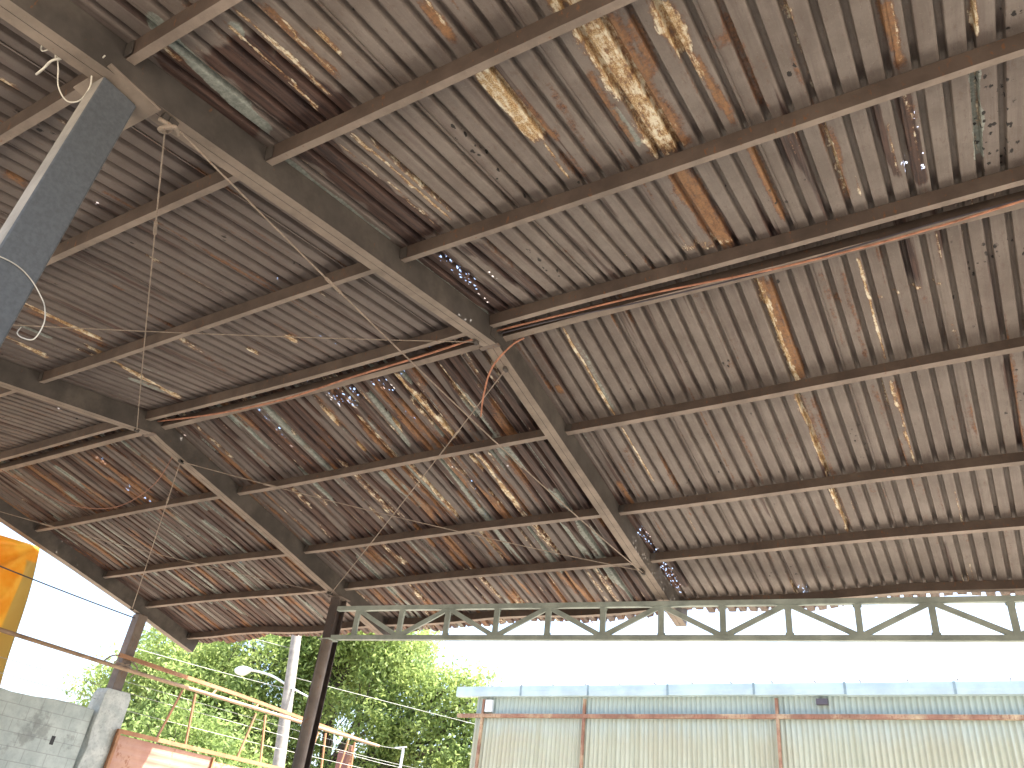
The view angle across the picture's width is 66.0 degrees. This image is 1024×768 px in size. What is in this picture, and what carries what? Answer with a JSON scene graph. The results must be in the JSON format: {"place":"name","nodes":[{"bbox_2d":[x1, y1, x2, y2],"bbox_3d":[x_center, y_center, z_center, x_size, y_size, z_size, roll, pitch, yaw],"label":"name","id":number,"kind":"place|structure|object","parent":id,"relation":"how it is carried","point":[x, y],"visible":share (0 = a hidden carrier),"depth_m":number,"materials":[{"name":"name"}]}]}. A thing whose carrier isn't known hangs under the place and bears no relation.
{"place":"outdoors","nodes":[
{"label":"outdoors","id":0,"kind":"place"},
{"bbox_2d":[0,113,1023,767],"label":"sky","id":1,"kind":"structure","parent":0,"point":[525,663],"materials":[{"name":"white"}]},
{"label":"ground","id":2,"kind":"structure","parent":0,"visible":0},
{"bbox_2d":[0,688,93,767],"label":"block wall","id":3,"kind":"structure","parent":2,"relation":"on","point":[38,732],"depth_m":13.59,"materials":[{"name":"grey concrete"}]},
{"bbox_2d":[73,688,130,767],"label":"concrete pillar","id":4,"kind":"structure","parent":2,"relation":"on","point":[109,706],"depth_m":14.49,"materials":[{"name":"grey concrete"}]},
{"bbox_2d":[103,729,282,767],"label":"sheet gate","id":5,"kind":"structure","parent":4,"relation":"attached to","point":[126,752],"depth_m":15.21,"materials":[{"name":"metal"}]},
{"bbox_2d":[61,623,318,767],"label":"tree","id":6,"kind":"object","parent":2,"relation":"on","point":[225,657],"visible":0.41,"depth_m":33.04,"materials":[{"name":"green plant"}]},
{"bbox_2d":[121,685,293,767],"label":"tree","id":7,"kind":"object","parent":2,"relation":"on","point":[183,720],"visible":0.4,"depth_m":28.59,"materials":[{"name":"green plant"}]},
{"bbox_2d":[234,635,307,767],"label":"utility pole","id":8,"kind":"object","parent":2,"relation":"on","point":[279,757],"visible":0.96,"depth_m":20.98,"materials":[{"name":"concrete"}]},
{"bbox_2d":[23,613,282,687],"bbox_3d":[-9.870,6.290,19.631,9.079,0.612,0.014,24,-36,-24],"label":"overhead wire","id":9,"kind":"object","parent":8,"relation":"attached to","point":[150,652],"visible":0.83,"depth_m":19.97,"materials":[{"name":"grey metal"}]},
{"bbox_2d":[34,574,288,647],"bbox_3d":[-10.669,5.463,20.737,10.001,0.912,0.014,18,-34,-16],"label":"overhead wire","id":10,"kind":"object","parent":8,"relation":"attached to","point":[114,599],"visible":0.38,"depth_m":20.59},
{"bbox_2d":[297,678,472,723],"bbox_3d":[2.874,13.121,28.364,24.945,0.762,0.014,32,-40,-33],"label":"overhead wire","id":11,"kind":"object","parent":8,"relation":"attached to","point":[386,701],"visible":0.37,"depth_m":23.23,"materials":[{"name":"grey metal"}]},
{"bbox_2d":[335,745,352,767],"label":"red gate post","id":12,"kind":"object","parent":2,"relation":"on","point":[347,759],"visible":0.7,"depth_m":19.87,"materials":[{"name":"metal"}]},
{"bbox_2d":[222,629,503,767],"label":"tree","id":13,"kind":"object","parent":2,"relation":"on","point":[394,670],"visible":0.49,"depth_m":32.08,"materials":[{"name":"green plant"}]},
{"bbox_2d":[456,678,1023,767],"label":"warehouse","id":14,"kind":"structure","parent":2,"relation":"on","point":[963,724],"depth_m":17.70,"materials":[{"name":"paint"}]},
{"label":"floor","id":15,"kind":"structure","parent":0,"visible":0},
{"bbox_2d":[0,0,1023,767],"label":"open shed","id":16,"kind":"structure","parent":15,"relation":"on","point":[298,198],"depth_m":7.55,"materials":[{"name":"metal"}]},
{"bbox_2d":[0,535,39,684],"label":"tarp","id":17,"kind":"object","parent":16,"relation":"hanging from","point":[20,557],"visible":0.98,"depth_m":14.11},
{"bbox_2d":[0,256,45,339],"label":"loose wire","id":18,"kind":"object","parent":16,"relation":"attached to","point":[40,296],"visible":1,"depth_m":3.99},
{"bbox_2d":[35,55,61,74],"bbox_3d":[-2.750,-1.926,4.684,0.316,0.086,0.083,-13,-38,28],"label":"rope end","id":19,"kind":"object","parent":16,"relation":"attached to","point":[47,64],"visible":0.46,"depth_m":4.66,"materials":[{"name":"beige fabric"}]},
{"bbox_2d":[0,566,134,618],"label":"service wire","id":20,"kind":"object","parent":16,"relation":"attached to","point":[65,591],"visible":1,"depth_m":14.50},
{"bbox_2d":[57,55,105,102],"bbox_3d":[-2.554,-1.811,4.683,0.304,0.210,0.197,5,-33,4],"label":"loose wire","id":21,"kind":"object","parent":16,"relation":"attached to","point":[59,88],"visible":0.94,"depth_m":4.70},
{"bbox_2d":[0,457,171,508],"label":"orange cable","id":22,"kind":"object","parent":16,"relation":"hanging from","point":[87,507],"visible":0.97,"depth_m":11.88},
{"bbox_2d":[114,661,131,668],"bbox_3d":[-7.519,5.444,15.228,0.365,0.126,0.344,-13,-38,28],"label":"wire wrap","id":23,"kind":"object","parent":16,"relation":"attached to","point":[127,665],"visible":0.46,"depth_m":15.12,"materials":[{"name":"metal"}]},
{"bbox_2d":[157,117,179,136],"bbox_3d":[-2.142,-1.593,4.935,0.141,0.110,0.112,4,-33,6],"label":"wire knot","id":24,"kind":"object","parent":16,"relation":"attached to","point":[167,127],"visible":1,"depth_m":4.90,"materials":[{"name":"fabric"}]},
{"bbox_2d":[0,627,379,767],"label":"pipe frame","id":25,"kind":"object","parent":16,"relation":"attached to","point":[322,727],"visible":0.88,"depth_m":16.29,"materials":[{"name":"beige rusty iron"}]},
{"bbox_2d":[104,654,137,677],"bbox_3d":[-7.458,5.321,14.987,0.130,0.354,0.832,-13,-38,28],"label":"wire tie","id":26,"kind":"object","parent":25,"relation":"attached to","point":[129,660],"visible":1,"depth_m":15.08,"materials":[{"name":"metal"}]},
{"bbox_2d":[158,339,472,421],"bbox_3d":[-2.561,0.058,9.554,5.292,0.121,0.127,-13,-38,29],"label":"orange cable","id":27,"kind":"object","parent":16,"relation":"attached to","point":[403,361],"visible":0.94,"depth_m":9.36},
{"bbox_2d":[480,337,523,416],"bbox_3d":[-0.176,-0.094,8.299,0.184,0.616,0.791,23,-36,-22],"label":"orange cable","id":28,"kind":"object","parent":16,"relation":"hanging from","point":[501,355],"visible":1,"depth_m":8.23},
{"bbox_2d":[330,595,1023,642],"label":"lattice truss","id":29,"kind":"object","parent":16,"relation":"attached to","point":[860,634],"visible":1,"depth_m":10.68,"materials":[{"name":"grey metal"}]},
{"bbox_2d":[497,199,1023,331],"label":"orange cable","id":30,"kind":"object","parent":16,"relation":"attached to","point":[866,246],"visible":1,"depth_m":6.86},
{"bbox_2d":[498,198,1023,333],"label":"dark cable","id":31,"kind":"object","parent":16,"relation":"attached to","point":[973,212],"visible":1,"depth_m":7.03,"materials":[{"name":"metal"}]},
{"label":"yard","id":32,"kind":"structure","parent":0,"visible":0},
{"bbox_2d":[395,746,406,767],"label":"wire fence post","id":33,"kind":"object","parent":32,"relation":"on","point":[402,755],"visible":1,"depth_m":20.63,"materials":[{"name":"white metal"}]},
{"bbox_2d":[1,657,412,767],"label":"fence wires","id":34,"kind":"object","parent":33,"relation":"attached to","point":[202,713],"visible":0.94,"depth_m":16.42,"materials":[{"name":"metal"}]}
]}

